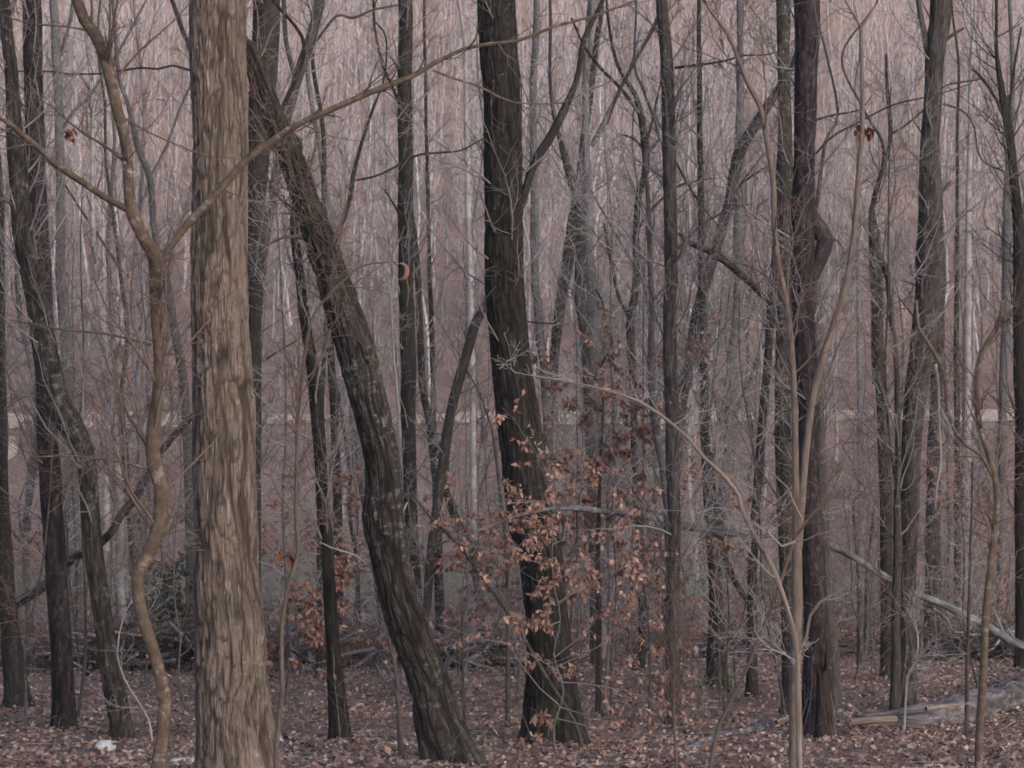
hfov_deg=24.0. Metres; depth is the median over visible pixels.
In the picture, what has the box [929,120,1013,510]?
bare tree
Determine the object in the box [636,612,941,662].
brush pile
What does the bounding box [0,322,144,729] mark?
bare sapling
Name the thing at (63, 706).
bare tree
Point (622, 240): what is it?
bare tree
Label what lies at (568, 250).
bare tree
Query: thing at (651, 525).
bare sapling
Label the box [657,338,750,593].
bare sapling
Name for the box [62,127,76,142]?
leaf cluster
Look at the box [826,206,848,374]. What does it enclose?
bare tree
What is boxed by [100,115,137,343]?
bare tree
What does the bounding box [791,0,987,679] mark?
bare tree
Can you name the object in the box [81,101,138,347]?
bare tree
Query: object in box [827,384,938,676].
bare sapling
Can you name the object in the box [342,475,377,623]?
bare sapling
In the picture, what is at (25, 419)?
bare tree
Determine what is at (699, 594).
bare sapling
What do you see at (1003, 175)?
bare tree
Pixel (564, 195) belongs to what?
bare tree
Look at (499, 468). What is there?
bare sapling
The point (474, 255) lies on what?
bare tree
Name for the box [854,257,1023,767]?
sapling
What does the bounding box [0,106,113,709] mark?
bare tree
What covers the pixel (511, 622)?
bare sapling
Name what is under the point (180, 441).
bare sapling
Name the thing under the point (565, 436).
bare sapling
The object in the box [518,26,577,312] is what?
bare tree
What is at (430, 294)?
bare tree
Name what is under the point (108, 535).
fallen tree
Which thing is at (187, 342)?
bare tree
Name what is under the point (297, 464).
sapling
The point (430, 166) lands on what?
bare tree
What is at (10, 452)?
dirt track
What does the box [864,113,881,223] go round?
bare tree
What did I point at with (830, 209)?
bare tree
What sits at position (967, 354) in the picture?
bare tree
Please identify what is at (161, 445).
bare sapling
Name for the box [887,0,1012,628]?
bare tree
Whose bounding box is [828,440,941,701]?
bare sapling
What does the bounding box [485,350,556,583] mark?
bare sapling
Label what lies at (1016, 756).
leaf litter
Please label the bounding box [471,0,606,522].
bare tree
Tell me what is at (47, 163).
bare tree
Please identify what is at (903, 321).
bare tree
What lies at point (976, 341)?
bare tree
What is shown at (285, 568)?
bare sapling
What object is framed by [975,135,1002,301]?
bare tree
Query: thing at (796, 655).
sapling
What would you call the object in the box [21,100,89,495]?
bare tree
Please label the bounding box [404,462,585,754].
leaning tree
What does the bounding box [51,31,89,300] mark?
bare tree
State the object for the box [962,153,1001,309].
bare tree
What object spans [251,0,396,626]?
bare tree
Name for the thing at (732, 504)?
bare sapling
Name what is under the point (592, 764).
scattered sticks
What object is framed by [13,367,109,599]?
bare sapling
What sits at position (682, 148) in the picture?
bare tree
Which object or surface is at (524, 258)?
bare tree
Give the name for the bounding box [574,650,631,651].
fallen log
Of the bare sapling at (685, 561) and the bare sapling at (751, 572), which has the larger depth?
the bare sapling at (685, 561)
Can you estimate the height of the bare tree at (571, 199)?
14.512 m
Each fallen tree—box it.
[16,334,317,608]
[430,454,1023,650]
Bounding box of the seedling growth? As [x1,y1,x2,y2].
[0,602,1023,767]
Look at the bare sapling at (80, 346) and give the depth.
41.62 m
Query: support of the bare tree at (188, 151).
on the forest floor
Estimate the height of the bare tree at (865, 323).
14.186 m
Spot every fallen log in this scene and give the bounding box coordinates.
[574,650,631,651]
[681,715,788,750]
[850,673,1023,731]
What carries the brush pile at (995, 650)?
on the forest floor
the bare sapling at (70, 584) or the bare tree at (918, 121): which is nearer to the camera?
the bare sapling at (70, 584)
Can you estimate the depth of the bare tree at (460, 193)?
144.91 m
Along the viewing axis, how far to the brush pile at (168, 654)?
34.81 m
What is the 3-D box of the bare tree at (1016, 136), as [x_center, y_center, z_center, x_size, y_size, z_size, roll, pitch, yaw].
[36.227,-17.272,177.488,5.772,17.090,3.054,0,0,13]
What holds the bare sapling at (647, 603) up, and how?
on the forest floor
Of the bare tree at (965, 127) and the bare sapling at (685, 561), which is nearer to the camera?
the bare sapling at (685, 561)
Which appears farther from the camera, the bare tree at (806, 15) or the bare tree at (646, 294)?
the bare tree at (646, 294)
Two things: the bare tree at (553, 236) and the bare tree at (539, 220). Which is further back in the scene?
the bare tree at (553, 236)
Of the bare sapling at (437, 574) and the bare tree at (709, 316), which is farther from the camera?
the bare tree at (709, 316)
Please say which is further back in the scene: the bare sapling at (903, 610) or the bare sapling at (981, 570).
the bare sapling at (981, 570)
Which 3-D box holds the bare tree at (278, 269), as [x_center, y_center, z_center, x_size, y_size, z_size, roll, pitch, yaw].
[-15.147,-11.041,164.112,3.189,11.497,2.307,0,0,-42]
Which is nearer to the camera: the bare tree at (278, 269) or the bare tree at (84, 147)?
the bare tree at (278, 269)
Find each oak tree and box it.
[178,0,281,767]
[246,0,487,767]
[380,0,625,748]
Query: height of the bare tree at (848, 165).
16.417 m
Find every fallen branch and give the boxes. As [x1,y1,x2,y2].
[279,740,340,767]
[281,732,336,752]
[291,650,326,681]
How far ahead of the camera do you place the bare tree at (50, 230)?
139.59 m
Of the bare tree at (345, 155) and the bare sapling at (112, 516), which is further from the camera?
the bare tree at (345, 155)
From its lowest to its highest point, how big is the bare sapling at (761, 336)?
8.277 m
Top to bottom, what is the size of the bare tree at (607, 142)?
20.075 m
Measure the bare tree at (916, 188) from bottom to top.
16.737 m
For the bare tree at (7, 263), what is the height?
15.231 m
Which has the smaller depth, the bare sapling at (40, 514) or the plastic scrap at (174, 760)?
the plastic scrap at (174, 760)
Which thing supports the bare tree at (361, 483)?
on the forest floor
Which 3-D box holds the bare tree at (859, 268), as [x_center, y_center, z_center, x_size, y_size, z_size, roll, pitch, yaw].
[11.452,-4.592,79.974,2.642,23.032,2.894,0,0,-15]
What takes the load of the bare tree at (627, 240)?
on the forest floor
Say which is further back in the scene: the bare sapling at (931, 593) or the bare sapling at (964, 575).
the bare sapling at (931, 593)
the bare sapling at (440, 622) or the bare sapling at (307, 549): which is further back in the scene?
the bare sapling at (307, 549)
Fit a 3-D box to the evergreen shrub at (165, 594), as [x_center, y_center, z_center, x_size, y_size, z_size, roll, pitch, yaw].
[-5.146,3.593,34.905,1.571,1.371,1.300,0,0,0]
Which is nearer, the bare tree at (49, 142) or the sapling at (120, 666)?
the sapling at (120, 666)
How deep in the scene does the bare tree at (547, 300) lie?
147.36 m
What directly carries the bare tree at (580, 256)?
on the forest floor
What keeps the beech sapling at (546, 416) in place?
on the forest floor
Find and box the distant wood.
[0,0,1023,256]
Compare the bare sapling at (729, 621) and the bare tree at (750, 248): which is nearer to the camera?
the bare sapling at (729, 621)
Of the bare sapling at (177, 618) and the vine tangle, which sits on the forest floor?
the bare sapling at (177, 618)
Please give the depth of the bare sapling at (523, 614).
28.66 m
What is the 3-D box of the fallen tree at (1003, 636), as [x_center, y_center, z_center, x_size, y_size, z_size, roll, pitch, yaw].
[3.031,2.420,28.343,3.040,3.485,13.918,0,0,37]
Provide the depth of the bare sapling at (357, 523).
41.13 m
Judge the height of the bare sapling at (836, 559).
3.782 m
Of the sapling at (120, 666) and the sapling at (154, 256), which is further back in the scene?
the sapling at (120, 666)
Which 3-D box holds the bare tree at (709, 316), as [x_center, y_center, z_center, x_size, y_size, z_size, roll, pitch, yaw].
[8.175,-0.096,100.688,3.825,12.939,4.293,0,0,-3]
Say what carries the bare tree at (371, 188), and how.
on the forest floor
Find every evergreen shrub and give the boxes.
[113,586,194,667]
[144,540,193,628]
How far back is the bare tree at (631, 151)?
168.95 m
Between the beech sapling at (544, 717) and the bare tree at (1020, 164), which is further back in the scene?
the bare tree at (1020, 164)
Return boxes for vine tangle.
[248,76,373,309]
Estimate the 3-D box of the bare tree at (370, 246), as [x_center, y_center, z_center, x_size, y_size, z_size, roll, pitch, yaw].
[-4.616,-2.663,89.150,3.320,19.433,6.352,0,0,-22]
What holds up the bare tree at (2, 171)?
on the forest floor
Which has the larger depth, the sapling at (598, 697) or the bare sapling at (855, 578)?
the bare sapling at (855, 578)
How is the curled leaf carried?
attached to the sapling at (297, 464)
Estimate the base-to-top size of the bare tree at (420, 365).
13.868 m
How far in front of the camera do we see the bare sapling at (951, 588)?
37.36 m
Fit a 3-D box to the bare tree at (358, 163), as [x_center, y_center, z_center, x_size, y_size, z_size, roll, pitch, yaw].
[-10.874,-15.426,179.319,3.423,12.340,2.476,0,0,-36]
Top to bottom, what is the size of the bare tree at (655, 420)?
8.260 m
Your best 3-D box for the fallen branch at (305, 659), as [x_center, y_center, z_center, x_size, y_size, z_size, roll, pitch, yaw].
[-2.686,3.706,31.750,0.067,0.185,2.615,0,0,-16]
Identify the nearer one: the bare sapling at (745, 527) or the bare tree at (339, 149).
the bare sapling at (745, 527)
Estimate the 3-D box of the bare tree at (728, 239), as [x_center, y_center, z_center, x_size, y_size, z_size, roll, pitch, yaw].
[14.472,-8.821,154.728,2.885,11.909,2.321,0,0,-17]
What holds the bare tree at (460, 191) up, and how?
on the forest floor
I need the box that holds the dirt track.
[8,437,16,459]
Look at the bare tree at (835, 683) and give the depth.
26.73 m
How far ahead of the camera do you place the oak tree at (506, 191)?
23.33 m
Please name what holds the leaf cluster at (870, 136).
attached to the sapling at (799, 485)
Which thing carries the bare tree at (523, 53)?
on the forest floor
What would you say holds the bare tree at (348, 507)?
on the forest floor
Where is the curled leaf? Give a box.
[398,263,409,280]
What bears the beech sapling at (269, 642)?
on the forest floor
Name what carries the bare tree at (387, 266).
on the forest floor
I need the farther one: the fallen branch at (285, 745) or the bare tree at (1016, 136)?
the bare tree at (1016, 136)
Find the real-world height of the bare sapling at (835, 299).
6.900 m
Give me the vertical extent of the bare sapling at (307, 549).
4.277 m
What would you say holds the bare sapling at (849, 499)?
on the forest floor
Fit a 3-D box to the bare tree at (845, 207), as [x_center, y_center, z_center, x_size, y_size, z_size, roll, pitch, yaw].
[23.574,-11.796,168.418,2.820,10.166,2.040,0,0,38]
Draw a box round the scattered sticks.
[0,642,1022,767]
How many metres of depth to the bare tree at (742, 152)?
36.92 m
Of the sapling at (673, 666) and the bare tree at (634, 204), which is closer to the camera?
the sapling at (673, 666)
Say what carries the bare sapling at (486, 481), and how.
on the forest floor
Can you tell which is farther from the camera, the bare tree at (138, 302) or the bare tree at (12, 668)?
the bare tree at (138, 302)
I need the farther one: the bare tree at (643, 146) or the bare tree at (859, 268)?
the bare tree at (859, 268)
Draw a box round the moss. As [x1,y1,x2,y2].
[697,674,733,689]
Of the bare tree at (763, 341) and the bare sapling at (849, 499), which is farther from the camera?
the bare tree at (763, 341)
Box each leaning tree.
[398,218,566,621]
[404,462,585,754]
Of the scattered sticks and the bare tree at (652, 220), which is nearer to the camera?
the scattered sticks
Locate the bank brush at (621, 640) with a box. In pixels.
[0,564,1014,658]
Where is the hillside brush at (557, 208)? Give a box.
[5,0,1017,397]
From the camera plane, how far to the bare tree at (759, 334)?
58.60 m
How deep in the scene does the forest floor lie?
158.41 m
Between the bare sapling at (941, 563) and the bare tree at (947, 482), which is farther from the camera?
the bare tree at (947, 482)
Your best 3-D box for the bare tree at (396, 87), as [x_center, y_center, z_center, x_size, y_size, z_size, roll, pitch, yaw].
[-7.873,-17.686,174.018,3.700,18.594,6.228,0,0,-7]
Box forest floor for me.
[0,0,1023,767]
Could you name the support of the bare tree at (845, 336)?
on the forest floor
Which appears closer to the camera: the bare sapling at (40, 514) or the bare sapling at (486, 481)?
the bare sapling at (40, 514)
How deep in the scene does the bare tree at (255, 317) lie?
29.91 m
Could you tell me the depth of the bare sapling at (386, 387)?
49.70 m
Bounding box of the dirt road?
[8,408,1013,428]
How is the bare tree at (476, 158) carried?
on the forest floor
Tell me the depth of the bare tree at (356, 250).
144.93 m
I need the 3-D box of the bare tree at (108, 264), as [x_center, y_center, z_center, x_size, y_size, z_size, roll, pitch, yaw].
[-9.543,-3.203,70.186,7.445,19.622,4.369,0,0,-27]
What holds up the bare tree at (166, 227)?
on the forest floor
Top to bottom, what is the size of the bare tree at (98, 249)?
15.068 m
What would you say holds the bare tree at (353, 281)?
on the forest floor
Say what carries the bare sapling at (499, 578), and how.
on the forest floor
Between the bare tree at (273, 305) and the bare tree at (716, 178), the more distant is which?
the bare tree at (716, 178)
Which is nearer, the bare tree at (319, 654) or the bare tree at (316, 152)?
the bare tree at (319, 654)
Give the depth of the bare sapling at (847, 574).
45.75 m
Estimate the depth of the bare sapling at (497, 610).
34.66 m
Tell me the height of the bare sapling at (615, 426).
7.858 m
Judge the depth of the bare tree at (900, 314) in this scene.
73.04 m
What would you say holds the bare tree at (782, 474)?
on the forest floor
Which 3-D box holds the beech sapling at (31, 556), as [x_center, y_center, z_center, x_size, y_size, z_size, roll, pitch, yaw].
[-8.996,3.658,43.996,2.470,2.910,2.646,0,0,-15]
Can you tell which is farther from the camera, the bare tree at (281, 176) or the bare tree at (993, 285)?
the bare tree at (281, 176)
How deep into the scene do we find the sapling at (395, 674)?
21.47 m
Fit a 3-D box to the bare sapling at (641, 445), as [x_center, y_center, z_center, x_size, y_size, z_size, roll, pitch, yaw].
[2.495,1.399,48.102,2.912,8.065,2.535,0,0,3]
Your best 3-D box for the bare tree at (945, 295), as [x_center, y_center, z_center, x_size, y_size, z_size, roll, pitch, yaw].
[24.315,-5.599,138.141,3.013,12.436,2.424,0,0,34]
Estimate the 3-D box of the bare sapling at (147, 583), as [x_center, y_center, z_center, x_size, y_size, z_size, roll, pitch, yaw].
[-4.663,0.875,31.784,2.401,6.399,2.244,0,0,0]
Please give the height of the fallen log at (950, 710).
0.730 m
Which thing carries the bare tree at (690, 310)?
on the forest floor
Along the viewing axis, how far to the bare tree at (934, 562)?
49.88 m
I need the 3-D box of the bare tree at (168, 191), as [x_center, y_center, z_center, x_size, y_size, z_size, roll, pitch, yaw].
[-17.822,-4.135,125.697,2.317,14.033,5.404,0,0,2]
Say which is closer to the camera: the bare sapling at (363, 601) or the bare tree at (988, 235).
the bare sapling at (363, 601)
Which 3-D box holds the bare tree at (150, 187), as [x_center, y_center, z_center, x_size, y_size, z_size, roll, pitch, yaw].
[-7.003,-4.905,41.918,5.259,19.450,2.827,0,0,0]
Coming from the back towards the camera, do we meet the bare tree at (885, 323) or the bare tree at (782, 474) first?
the bare tree at (885, 323)
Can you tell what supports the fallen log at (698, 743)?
on the forest floor
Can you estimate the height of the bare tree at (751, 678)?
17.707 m
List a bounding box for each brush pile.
[0,614,136,673]
[1,597,348,682]
[187,603,469,674]
[267,600,495,662]
[357,622,595,673]
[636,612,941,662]
[840,587,1014,665]
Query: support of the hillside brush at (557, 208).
on the forest floor
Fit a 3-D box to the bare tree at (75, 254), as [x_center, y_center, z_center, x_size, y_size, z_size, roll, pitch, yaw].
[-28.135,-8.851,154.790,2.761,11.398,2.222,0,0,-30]
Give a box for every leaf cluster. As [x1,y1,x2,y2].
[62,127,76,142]
[274,547,294,568]
[854,124,873,142]
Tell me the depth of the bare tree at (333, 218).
121.51 m
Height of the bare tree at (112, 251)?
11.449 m
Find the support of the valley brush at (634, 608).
on the forest floor
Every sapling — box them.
[0,0,649,767]
[0,119,188,716]
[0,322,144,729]
[4,251,65,592]
[8,204,150,641]
[8,317,158,671]
[9,369,121,639]
[9,507,78,626]
[10,264,152,616]
[12,427,79,607]
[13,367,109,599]
[19,528,92,628]
[64,364,194,709]
[65,208,193,685]
[69,270,178,602]
[76,323,173,623]
[93,569,159,740]
[98,312,190,629]
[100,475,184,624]
[109,348,277,600]
[159,46,403,711]
[179,259,336,618]
[258,251,397,767]
[261,297,430,598]
[261,498,282,625]
[261,499,364,678]
[262,535,322,626]
[264,410,472,662]
[267,484,376,683]
[267,542,390,709]
[268,384,371,618]
[269,195,427,629]
[275,476,330,601]
[307,273,428,593]
[338,513,422,678]
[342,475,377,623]
[355,543,440,759]
[368,532,433,622]
[376,277,425,676]
[379,515,472,668]
[407,496,466,634]
[412,345,703,677]
[414,389,707,762]
[417,290,513,596]
[419,523,454,614]
[421,494,522,698]
[426,307,766,716]
[432,573,494,722]
[445,290,571,647]
[446,151,634,699]
[448,329,505,639]
[457,529,521,678]
[472,379,524,726]
[473,490,558,672]
[480,245,656,631]
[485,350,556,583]
[487,327,863,767]
[488,494,504,626]
[493,328,632,594]
[493,393,748,679]
[520,45,757,704]
[521,391,658,661]
[529,708,556,749]
[540,369,619,616]
[543,138,767,722]
[545,272,640,641]
[549,459,649,669]
[550,161,678,655]
[554,287,653,716]
[564,252,707,649]
[581,392,708,661]
[583,299,764,688]
[601,286,738,651]
[603,320,777,706]
[613,408,684,637]
[619,353,789,711]
[621,463,707,626]
[638,254,863,725]
[638,538,720,767]
[641,0,890,767]
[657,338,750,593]
[659,467,838,656]
[660,521,737,668]
[681,391,840,714]
[681,400,773,620]
[685,401,798,639]
[696,188,856,625]
[708,455,900,767]
[726,191,892,606]
[737,189,873,610]
[802,460,917,682]
[824,28,1022,705]
[826,321,926,624]
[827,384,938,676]
[827,393,901,635]
[827,471,876,623]
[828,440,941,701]
[828,501,875,623]
[829,340,983,645]
[833,509,880,640]
[839,375,1019,674]
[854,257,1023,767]
[889,570,946,732]
[891,424,1014,629]
[911,380,1023,687]
[916,498,991,644]
[917,510,980,664]
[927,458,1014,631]
[930,428,1002,740]
[933,503,1013,633]
[971,512,1014,661]
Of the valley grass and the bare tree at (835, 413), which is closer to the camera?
the valley grass
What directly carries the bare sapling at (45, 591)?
on the forest floor
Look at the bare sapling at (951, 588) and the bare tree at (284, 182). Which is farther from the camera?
the bare tree at (284, 182)
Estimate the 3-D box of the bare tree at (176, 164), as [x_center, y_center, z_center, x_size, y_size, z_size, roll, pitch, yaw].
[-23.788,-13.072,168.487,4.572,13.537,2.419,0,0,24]
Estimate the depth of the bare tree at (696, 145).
158.65 m
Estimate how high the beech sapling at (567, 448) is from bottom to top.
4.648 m
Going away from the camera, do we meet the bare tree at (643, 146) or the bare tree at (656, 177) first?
the bare tree at (643, 146)
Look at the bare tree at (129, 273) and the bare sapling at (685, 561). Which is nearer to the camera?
the bare sapling at (685, 561)
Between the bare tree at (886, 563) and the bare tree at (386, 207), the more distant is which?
the bare tree at (386, 207)
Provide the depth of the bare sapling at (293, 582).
50.39 m
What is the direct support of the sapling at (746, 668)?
on the forest floor
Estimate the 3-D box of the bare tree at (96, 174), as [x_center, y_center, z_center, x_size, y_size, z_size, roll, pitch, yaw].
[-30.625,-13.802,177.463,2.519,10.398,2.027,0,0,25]
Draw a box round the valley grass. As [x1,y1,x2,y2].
[14,551,1014,612]
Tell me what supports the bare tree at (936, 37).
on the forest floor
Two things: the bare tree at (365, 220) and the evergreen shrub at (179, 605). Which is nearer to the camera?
the evergreen shrub at (179, 605)
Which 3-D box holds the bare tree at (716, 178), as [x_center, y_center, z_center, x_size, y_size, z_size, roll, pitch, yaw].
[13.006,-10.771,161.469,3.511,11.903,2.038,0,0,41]
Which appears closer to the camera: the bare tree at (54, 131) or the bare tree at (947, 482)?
the bare tree at (947, 482)
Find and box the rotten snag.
[813,643,834,741]
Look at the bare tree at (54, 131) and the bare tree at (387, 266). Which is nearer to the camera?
the bare tree at (387, 266)
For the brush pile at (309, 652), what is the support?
on the forest floor
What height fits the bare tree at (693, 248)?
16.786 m
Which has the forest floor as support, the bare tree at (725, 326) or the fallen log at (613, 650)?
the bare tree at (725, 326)
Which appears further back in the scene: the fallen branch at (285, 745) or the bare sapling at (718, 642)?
the bare sapling at (718, 642)
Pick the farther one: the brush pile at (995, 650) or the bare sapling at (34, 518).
the bare sapling at (34, 518)
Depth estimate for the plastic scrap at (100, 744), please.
22.61 m
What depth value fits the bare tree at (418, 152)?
174.10 m
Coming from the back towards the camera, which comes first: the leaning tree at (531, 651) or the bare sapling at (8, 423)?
the bare sapling at (8, 423)
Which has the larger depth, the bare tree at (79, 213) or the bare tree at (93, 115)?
the bare tree at (79, 213)
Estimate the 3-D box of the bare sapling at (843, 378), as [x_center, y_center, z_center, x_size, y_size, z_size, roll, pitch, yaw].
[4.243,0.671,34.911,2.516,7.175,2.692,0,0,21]
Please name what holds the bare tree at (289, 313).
on the forest floor
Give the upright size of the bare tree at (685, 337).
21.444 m
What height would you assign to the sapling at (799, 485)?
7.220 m
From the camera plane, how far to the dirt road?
130.40 m
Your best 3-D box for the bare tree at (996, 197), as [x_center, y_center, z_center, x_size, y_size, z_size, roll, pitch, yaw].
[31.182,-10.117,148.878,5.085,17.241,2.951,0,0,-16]
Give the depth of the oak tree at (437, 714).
20.57 m
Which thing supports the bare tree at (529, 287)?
on the forest floor
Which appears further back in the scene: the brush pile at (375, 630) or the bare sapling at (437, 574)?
the brush pile at (375, 630)
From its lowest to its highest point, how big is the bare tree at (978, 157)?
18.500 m
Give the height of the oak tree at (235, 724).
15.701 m
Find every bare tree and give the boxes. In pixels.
[0,0,146,742]
[0,0,174,731]
[0,0,182,621]
[0,28,24,252]
[0,81,8,244]
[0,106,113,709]
[1,0,373,590]
[1,22,111,637]
[2,120,65,331]
[4,93,23,297]
[7,0,146,641]
[7,186,53,498]
[9,26,108,455]
[9,182,126,399]
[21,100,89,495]
[22,83,74,198]
[44,64,65,212]
[46,0,153,624]
[46,82,73,229]
[47,0,193,630]
[48,41,108,317]
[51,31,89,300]
[52,0,310,606]
[65,160,88,333]
[71,119,88,264]
[74,0,126,550]
[77,121,122,353]
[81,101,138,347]
[83,130,110,260]
[84,121,248,621]
[86,115,110,288]
[86,141,191,445]
[92,0,331,627]
[96,199,134,346]
[98,37,159,257]
[98,72,162,275]
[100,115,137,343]
[103,97,126,226]
[104,267,189,579]
[109,0,283,217]
[136,164,164,312]
[136,174,177,319]
[144,171,191,436]
[156,99,190,291]
[162,18,190,255]
[164,0,401,477]
[167,59,192,278]
[172,231,276,454]
[176,118,191,308]
[248,0,384,742]
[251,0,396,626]
[261,229,339,556]
[261,305,310,469]
[266,55,292,325]
[269,154,291,338]
[269,167,328,392]
[270,48,296,298]
[270,68,343,311]
[272,0,482,674]
[273,175,284,304]
[280,40,394,626]
[286,69,397,435]
[289,59,307,153]
[290,277,362,625]
[292,212,390,528]
[294,0,479,599]
[301,73,331,197]
[309,2,539,526]
[315,76,357,237]
[325,161,366,517]
[327,81,363,250]
[331,179,353,379]
[332,55,426,444]
[333,96,388,278]
[342,105,383,256]
[344,225,365,295]
[345,71,387,304]
[346,0,483,636]
[353,44,383,311]
[366,30,397,286]
[367,210,397,349]
[371,125,400,390]
[376,236,476,460]
[381,13,430,161]
[385,0,479,632]
[386,43,444,167]
[397,245,494,512]
[402,362,496,647]
[412,40,462,255]
[413,63,454,268]
[413,83,451,403]
[413,87,443,286]
[415,81,470,315]
[419,0,494,629]
[447,95,484,315]
[450,121,480,292]
[450,141,470,268]
[455,61,482,322]
[455,76,483,211]
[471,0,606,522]
[475,27,537,209]
[476,242,530,358]
[479,0,661,667]
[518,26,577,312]
[521,27,544,260]
[522,0,661,659]
[522,0,775,538]
[522,51,565,378]
[522,120,566,381]
[522,122,529,290]
[523,0,654,450]
[523,100,595,317]
[524,100,693,583]
[524,177,562,360]
[540,0,742,670]
[540,104,572,324]
[540,118,573,325]
[558,0,794,728]
[572,1,788,725]
[577,0,658,232]
[579,39,637,264]
[596,107,660,366]
[603,227,663,499]
[612,95,651,309]
[612,164,643,354]
[614,189,711,484]
[619,88,661,239]
[626,80,692,347]
[633,0,764,688]
[633,100,662,227]
[641,140,777,573]
[642,94,693,306]
[645,0,851,667]
[645,88,744,580]
[647,0,972,739]
[661,231,754,515]
[675,43,732,320]
[676,74,730,384]
[676,85,690,225]
[677,140,697,308]
[678,0,848,696]
[678,111,733,329]
[678,128,705,343]
[679,24,725,252]
[682,0,890,716]
[685,0,794,644]
[692,137,725,309]
[694,244,771,564]
[703,139,720,314]
[705,152,771,389]
[707,198,770,445]
[709,150,764,359]
[717,138,777,276]
[721,166,770,480]
[723,132,762,284]
[723,145,750,255]
[724,27,892,720]
[725,154,760,330]
[741,110,775,382]
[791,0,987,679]
[798,408,892,668]
[815,0,976,709]
[815,87,855,319]
[816,140,842,305]
[817,79,853,262]
[819,146,850,459]
[820,0,894,589]
[821,0,1023,707]
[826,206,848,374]
[827,111,980,613]
[832,211,925,519]
[834,88,871,299]
[837,151,895,312]
[838,144,852,278]
[840,137,872,337]
[845,23,880,311]
[845,123,880,330]
[862,153,914,387]
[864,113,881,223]
[884,124,993,601]
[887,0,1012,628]
[896,29,924,208]
[896,48,997,648]
[896,73,966,305]
[906,90,954,281]
[909,178,954,392]
[910,236,1013,508]
[914,78,988,316]
[915,137,988,352]
[919,0,1023,670]
[927,212,993,528]
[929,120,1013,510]
[944,0,1006,605]
[946,59,990,201]
[948,0,1023,623]
[953,135,976,260]
[955,157,1002,393]
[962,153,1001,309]
[963,23,1023,275]
[975,39,1023,187]
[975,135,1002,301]
[980,119,1012,236]
[981,78,1012,353]
[990,24,1022,275]
[1012,125,1023,252]
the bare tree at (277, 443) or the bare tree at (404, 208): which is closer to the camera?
the bare tree at (404, 208)
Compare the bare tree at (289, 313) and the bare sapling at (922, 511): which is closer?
the bare sapling at (922, 511)
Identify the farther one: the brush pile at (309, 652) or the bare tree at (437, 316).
the bare tree at (437, 316)
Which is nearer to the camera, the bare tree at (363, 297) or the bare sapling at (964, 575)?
the bare sapling at (964, 575)
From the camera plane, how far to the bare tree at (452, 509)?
37.94 m
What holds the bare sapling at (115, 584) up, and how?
on the forest floor
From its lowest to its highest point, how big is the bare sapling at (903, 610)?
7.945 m
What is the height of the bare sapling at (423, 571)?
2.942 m
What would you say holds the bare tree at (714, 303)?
on the forest floor
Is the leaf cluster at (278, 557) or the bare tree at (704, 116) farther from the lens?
the bare tree at (704, 116)
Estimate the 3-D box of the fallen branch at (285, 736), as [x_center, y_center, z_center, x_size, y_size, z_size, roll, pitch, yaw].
[-2.085,3.519,23.770,0.096,0.216,2.785,0,0,-18]
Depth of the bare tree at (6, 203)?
171.16 m
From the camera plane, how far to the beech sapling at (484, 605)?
29.05 m
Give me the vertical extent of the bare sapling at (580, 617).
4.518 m
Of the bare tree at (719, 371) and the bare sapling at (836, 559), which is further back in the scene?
the bare tree at (719, 371)
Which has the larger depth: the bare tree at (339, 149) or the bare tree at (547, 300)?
the bare tree at (339, 149)
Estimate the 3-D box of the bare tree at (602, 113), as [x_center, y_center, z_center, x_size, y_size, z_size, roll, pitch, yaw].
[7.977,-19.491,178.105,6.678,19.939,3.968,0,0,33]
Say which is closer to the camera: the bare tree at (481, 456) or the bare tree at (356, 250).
the bare tree at (481, 456)
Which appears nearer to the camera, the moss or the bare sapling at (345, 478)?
the moss
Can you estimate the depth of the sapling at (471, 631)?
25.99 m
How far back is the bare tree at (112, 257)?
64.92 m
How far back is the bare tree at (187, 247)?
149.31 m
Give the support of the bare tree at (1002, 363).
on the forest floor
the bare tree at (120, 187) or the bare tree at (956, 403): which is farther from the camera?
the bare tree at (120, 187)
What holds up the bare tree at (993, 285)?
on the forest floor
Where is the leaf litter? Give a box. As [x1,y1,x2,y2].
[0,628,1023,767]
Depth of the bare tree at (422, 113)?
170.59 m
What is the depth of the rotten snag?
23.56 m
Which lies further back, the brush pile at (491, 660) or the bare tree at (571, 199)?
the bare tree at (571, 199)
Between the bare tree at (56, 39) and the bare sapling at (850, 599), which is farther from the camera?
the bare tree at (56, 39)
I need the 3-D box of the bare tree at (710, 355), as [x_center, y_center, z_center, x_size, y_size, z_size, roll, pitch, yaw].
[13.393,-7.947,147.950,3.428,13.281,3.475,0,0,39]
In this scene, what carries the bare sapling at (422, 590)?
on the forest floor
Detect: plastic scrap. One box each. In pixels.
[94,740,116,751]
[168,757,193,764]
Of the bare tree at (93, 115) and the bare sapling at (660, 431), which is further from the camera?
the bare tree at (93, 115)
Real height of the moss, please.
0.227 m
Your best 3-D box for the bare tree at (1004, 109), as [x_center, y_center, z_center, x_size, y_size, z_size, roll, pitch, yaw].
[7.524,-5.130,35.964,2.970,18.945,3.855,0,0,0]
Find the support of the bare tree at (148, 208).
on the forest floor
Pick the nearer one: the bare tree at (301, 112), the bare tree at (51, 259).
the bare tree at (51, 259)
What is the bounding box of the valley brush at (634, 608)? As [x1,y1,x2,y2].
[11,476,1014,640]
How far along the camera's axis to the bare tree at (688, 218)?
152.26 m
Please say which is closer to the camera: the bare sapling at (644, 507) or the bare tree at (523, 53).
the bare sapling at (644, 507)
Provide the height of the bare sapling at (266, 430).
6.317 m

